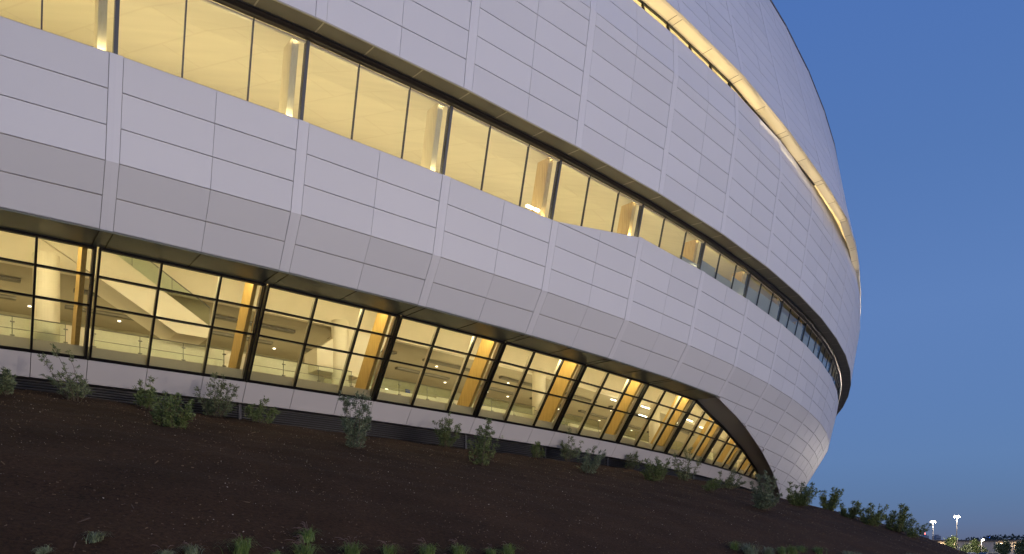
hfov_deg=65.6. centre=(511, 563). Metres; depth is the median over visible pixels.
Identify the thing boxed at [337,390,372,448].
young shrub
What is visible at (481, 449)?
young shrub
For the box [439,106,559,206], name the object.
ribbon window
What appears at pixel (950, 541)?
parking tree
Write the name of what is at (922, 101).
sky
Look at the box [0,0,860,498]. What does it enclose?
arena building
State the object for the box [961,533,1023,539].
distant wood
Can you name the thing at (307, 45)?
ribbon window
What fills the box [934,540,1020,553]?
warehouse
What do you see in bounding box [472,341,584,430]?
concourse window
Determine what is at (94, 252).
concourse window
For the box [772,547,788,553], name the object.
grass tuft
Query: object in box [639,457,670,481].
young shrub
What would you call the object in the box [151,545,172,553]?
grass tuft
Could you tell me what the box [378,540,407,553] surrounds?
grass tuft
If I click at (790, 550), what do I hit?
grass tuft
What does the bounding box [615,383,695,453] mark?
concourse window
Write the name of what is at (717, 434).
concourse window
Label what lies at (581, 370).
concourse window
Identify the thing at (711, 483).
young shrub
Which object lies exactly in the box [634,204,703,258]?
ribbon window
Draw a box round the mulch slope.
[0,389,967,553]
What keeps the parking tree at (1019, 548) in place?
on the parking lot
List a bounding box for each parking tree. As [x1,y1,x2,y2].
[943,536,958,547]
[959,543,972,552]
[970,538,980,553]
[979,545,990,552]
[992,539,1013,553]
[1013,538,1023,553]
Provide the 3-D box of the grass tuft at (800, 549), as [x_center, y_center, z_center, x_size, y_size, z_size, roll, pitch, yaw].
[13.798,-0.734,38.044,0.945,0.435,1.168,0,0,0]
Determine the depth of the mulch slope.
26.93 m
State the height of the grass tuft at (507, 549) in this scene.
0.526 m
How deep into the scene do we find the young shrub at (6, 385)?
30.60 m
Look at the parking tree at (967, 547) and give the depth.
185.51 m
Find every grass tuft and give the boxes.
[29,544,53,553]
[82,530,114,543]
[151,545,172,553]
[176,542,207,553]
[214,533,257,553]
[264,547,283,553]
[276,534,321,553]
[289,521,324,543]
[328,536,379,553]
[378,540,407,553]
[416,538,440,553]
[449,539,471,553]
[480,543,499,553]
[498,541,522,553]
[723,541,741,549]
[737,542,764,553]
[759,546,778,553]
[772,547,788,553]
[786,544,803,553]
[797,545,807,552]
[809,546,829,553]
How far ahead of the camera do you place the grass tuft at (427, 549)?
22.18 m
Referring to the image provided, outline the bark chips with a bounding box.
[0,389,966,553]
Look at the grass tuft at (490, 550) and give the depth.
23.60 m
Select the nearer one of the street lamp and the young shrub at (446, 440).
the young shrub at (446, 440)
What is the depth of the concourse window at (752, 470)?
84.87 m
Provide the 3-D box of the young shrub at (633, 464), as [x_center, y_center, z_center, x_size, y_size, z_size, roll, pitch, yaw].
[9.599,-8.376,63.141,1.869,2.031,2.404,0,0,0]
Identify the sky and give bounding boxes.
[772,0,1023,539]
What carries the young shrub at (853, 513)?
on the mulch slope
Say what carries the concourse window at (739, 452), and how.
in the arena building
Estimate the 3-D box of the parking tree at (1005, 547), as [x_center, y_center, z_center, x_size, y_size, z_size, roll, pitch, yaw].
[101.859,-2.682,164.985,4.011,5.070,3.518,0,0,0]
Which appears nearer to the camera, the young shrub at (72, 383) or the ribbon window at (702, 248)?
the young shrub at (72, 383)
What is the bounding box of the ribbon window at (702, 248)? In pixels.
[697,242,749,288]
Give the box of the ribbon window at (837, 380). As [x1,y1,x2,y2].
[835,375,838,393]
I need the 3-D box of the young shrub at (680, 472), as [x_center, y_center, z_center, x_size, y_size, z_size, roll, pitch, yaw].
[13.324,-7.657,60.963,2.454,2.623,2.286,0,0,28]
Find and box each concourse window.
[0,227,94,359]
[83,246,264,381]
[242,283,398,400]
[370,315,503,416]
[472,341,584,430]
[552,364,647,443]
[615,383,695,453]
[664,400,717,462]
[701,426,739,470]
[728,449,751,477]
[748,467,756,479]
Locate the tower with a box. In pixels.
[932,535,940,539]
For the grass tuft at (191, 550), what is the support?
on the mulch slope
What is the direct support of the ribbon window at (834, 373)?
in the arena building
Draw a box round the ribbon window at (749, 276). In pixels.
[743,273,782,313]
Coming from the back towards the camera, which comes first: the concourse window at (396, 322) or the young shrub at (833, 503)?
the young shrub at (833, 503)
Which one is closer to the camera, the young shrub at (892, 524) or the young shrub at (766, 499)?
the young shrub at (766, 499)
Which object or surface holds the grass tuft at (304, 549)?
on the mulch slope
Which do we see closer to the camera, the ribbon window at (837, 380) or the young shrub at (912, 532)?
the young shrub at (912, 532)
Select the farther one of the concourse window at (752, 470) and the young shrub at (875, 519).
the concourse window at (752, 470)
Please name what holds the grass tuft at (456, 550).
on the mulch slope
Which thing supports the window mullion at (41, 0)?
in the arena building
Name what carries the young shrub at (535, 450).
on the mulch slope
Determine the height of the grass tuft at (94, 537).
0.332 m
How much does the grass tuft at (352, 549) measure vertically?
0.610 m
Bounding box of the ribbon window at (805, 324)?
[800,322,821,353]
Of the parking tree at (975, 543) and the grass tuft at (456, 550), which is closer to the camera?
the grass tuft at (456, 550)
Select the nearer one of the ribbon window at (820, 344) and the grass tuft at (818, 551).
the grass tuft at (818, 551)
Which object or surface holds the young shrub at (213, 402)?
on the mulch slope
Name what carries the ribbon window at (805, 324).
in the arena building
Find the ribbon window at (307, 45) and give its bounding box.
[298,40,449,158]
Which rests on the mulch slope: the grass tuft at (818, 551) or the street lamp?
the grass tuft at (818, 551)
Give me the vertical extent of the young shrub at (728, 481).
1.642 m
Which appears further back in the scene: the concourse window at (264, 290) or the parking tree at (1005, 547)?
the parking tree at (1005, 547)
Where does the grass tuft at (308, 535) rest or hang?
on the mulch slope
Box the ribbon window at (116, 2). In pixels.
[112,0,305,100]
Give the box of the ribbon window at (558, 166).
[548,160,641,231]
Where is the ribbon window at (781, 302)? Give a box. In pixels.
[776,300,805,334]
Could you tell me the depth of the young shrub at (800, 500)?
59.91 m
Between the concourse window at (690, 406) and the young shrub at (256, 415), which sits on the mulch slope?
the young shrub at (256, 415)
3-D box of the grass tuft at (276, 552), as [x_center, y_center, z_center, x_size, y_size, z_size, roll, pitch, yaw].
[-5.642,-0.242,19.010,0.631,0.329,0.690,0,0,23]
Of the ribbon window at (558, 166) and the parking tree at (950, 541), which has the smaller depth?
the ribbon window at (558, 166)
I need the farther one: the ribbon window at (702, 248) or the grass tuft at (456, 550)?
the ribbon window at (702, 248)
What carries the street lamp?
on the parking lot
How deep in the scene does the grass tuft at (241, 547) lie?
18.51 m
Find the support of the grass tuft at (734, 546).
on the mulch slope
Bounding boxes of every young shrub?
[0,367,16,394]
[37,343,94,401]
[131,376,161,410]
[149,391,195,428]
[192,372,239,416]
[242,396,280,423]
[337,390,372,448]
[432,412,461,446]
[466,417,502,465]
[529,441,544,458]
[560,428,583,461]
[575,446,606,473]
[622,451,643,469]
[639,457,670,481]
[672,447,701,480]
[701,477,721,492]
[715,470,746,489]
[749,469,782,509]
[785,481,817,506]
[819,487,843,510]
[838,500,862,518]
[857,503,888,526]
[883,503,916,532]
[904,523,931,538]
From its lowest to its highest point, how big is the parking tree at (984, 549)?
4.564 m
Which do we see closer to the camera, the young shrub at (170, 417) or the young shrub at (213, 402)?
the young shrub at (170, 417)
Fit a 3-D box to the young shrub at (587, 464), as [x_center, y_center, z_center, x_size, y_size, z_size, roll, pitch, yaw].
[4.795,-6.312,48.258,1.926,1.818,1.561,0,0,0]
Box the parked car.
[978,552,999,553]
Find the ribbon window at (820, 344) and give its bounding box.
[817,342,831,368]
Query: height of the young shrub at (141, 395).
1.672 m
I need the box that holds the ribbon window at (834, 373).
[828,358,837,384]
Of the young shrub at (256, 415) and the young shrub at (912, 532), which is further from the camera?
the young shrub at (912, 532)
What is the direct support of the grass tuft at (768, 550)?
on the mulch slope
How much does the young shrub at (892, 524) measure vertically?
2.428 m
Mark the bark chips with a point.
(425, 484)
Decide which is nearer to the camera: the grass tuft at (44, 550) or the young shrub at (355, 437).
the grass tuft at (44, 550)
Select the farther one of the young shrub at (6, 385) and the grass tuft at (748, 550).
the grass tuft at (748, 550)
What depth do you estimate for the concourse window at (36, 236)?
33.37 m

